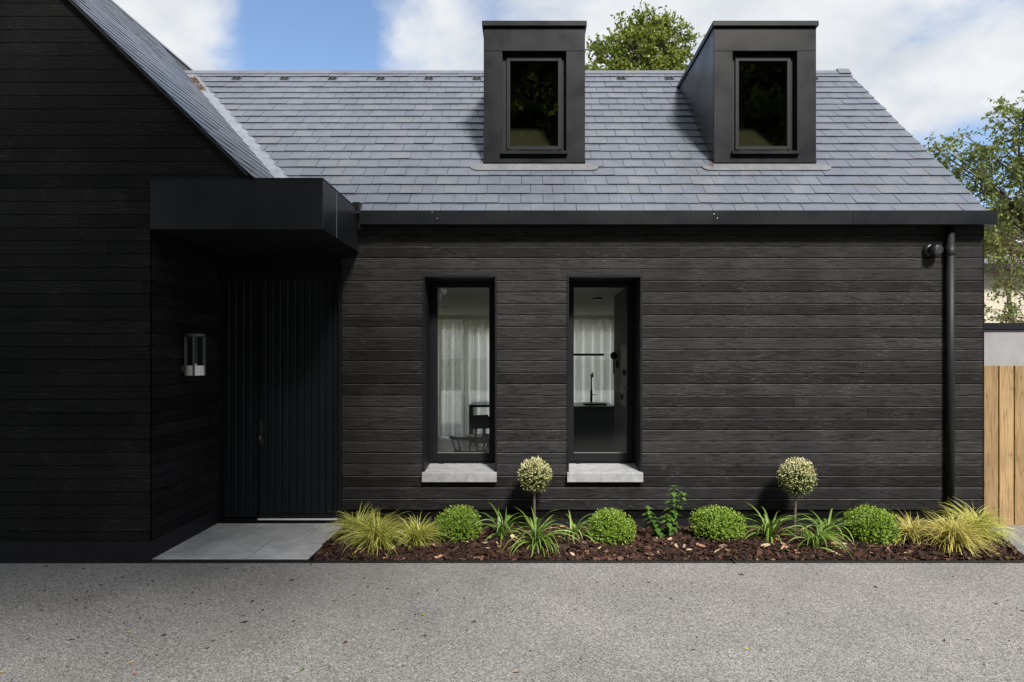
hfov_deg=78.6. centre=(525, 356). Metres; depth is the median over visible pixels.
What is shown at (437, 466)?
window
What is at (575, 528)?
strap leaf plant
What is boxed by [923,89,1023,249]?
birch tree
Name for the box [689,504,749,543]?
box ball
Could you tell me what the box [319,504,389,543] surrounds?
sedge
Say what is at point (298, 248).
black timber house
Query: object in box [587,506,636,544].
box ball
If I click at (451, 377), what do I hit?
curtain
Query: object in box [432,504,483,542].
box ball
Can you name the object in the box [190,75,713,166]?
roof debris
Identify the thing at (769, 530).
strap leaf plant
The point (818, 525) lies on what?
strap leaf plant
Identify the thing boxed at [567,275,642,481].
window
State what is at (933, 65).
sky
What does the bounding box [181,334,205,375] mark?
wall lantern
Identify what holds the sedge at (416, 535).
on the bark mulch
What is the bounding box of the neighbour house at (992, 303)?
[984,233,1023,322]
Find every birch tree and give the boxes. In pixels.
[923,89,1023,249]
[984,208,1023,322]
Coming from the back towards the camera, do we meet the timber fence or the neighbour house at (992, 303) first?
the neighbour house at (992, 303)
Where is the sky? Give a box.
[113,0,1023,209]
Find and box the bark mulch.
[313,524,1023,561]
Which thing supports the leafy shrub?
on the bark mulch
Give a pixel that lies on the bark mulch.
(683, 540)
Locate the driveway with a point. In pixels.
(846, 624)
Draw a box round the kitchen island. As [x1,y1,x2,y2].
[574,373,613,451]
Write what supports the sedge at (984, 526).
on the bark mulch
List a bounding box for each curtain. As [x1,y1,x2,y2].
[438,319,464,436]
[465,319,488,435]
[574,319,613,404]
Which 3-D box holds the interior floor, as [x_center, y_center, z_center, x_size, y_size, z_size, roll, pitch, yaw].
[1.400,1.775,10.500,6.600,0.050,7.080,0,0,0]
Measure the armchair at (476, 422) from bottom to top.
0.984 m
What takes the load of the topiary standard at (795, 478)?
on the bark mulch
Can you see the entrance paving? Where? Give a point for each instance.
(277, 540)
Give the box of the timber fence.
[984,365,1023,524]
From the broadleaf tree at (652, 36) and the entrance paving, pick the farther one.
the broadleaf tree at (652, 36)
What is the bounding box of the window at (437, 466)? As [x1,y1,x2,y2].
[422,275,496,481]
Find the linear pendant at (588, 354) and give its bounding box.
[574,354,603,355]
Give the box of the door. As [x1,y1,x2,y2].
[257,279,338,519]
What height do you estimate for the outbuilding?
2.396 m
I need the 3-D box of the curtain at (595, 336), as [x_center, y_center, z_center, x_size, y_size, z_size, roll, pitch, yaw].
[1.368,0.465,13.520,1.853,2.530,0.200,0,0,0]
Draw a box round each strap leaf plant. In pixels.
[476,501,527,540]
[491,507,579,556]
[561,511,595,543]
[740,503,810,543]
[777,519,857,558]
[787,508,866,545]
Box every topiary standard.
[517,455,552,523]
[776,457,817,532]
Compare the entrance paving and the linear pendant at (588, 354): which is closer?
the entrance paving
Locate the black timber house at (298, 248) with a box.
[0,0,997,562]
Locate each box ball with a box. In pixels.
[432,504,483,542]
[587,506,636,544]
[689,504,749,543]
[841,503,901,546]
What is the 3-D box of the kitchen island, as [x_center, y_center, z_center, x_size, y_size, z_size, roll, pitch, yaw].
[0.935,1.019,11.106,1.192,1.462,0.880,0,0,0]
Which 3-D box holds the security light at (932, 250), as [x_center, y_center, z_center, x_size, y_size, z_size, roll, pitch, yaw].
[4.257,-1.100,6.459,0.247,0.151,0.134,0,0,0]
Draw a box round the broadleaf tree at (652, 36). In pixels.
[585,0,704,69]
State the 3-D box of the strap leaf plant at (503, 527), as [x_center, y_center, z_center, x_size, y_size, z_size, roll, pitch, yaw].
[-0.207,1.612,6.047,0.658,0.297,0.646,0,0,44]
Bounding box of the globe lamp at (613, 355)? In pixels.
[610,352,617,373]
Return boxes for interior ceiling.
[438,288,624,314]
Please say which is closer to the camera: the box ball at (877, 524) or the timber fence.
the box ball at (877, 524)
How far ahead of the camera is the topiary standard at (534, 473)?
6.13 m
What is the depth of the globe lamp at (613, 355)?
9.02 m
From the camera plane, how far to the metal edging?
5.38 m
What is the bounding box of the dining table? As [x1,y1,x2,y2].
[469,402,488,434]
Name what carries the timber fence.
on the driveway
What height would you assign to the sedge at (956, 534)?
0.378 m
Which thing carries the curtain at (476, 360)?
hanging from the black timber house at (298, 248)
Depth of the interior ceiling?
10.37 m
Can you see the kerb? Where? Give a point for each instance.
(1018, 546)
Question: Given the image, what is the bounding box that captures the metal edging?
[150,527,1023,562]
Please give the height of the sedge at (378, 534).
0.369 m
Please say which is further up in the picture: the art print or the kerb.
the art print
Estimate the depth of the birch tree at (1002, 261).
15.07 m
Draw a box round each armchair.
[449,415,488,451]
[468,428,488,451]
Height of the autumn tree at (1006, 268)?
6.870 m
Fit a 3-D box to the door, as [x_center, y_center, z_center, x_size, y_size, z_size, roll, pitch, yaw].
[-2.385,0.445,6.582,0.874,2.553,0.101,0,0,0]
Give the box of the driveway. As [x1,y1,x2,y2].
[0,525,1023,681]
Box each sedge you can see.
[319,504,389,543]
[329,509,421,559]
[388,513,444,548]
[890,511,943,545]
[908,508,1006,557]
[927,498,1022,550]
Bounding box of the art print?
[621,345,625,406]
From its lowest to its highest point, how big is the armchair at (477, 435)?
0.984 m
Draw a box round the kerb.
[993,527,1023,555]
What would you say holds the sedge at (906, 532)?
on the bark mulch
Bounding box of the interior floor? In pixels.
[438,436,487,451]
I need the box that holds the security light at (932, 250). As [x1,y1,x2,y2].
[922,244,944,256]
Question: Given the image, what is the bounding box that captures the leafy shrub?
[643,485,686,538]
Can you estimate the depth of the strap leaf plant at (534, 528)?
5.70 m
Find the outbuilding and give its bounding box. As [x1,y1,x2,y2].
[984,323,1023,365]
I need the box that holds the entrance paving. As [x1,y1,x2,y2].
[153,523,343,558]
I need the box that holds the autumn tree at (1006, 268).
[984,194,1023,322]

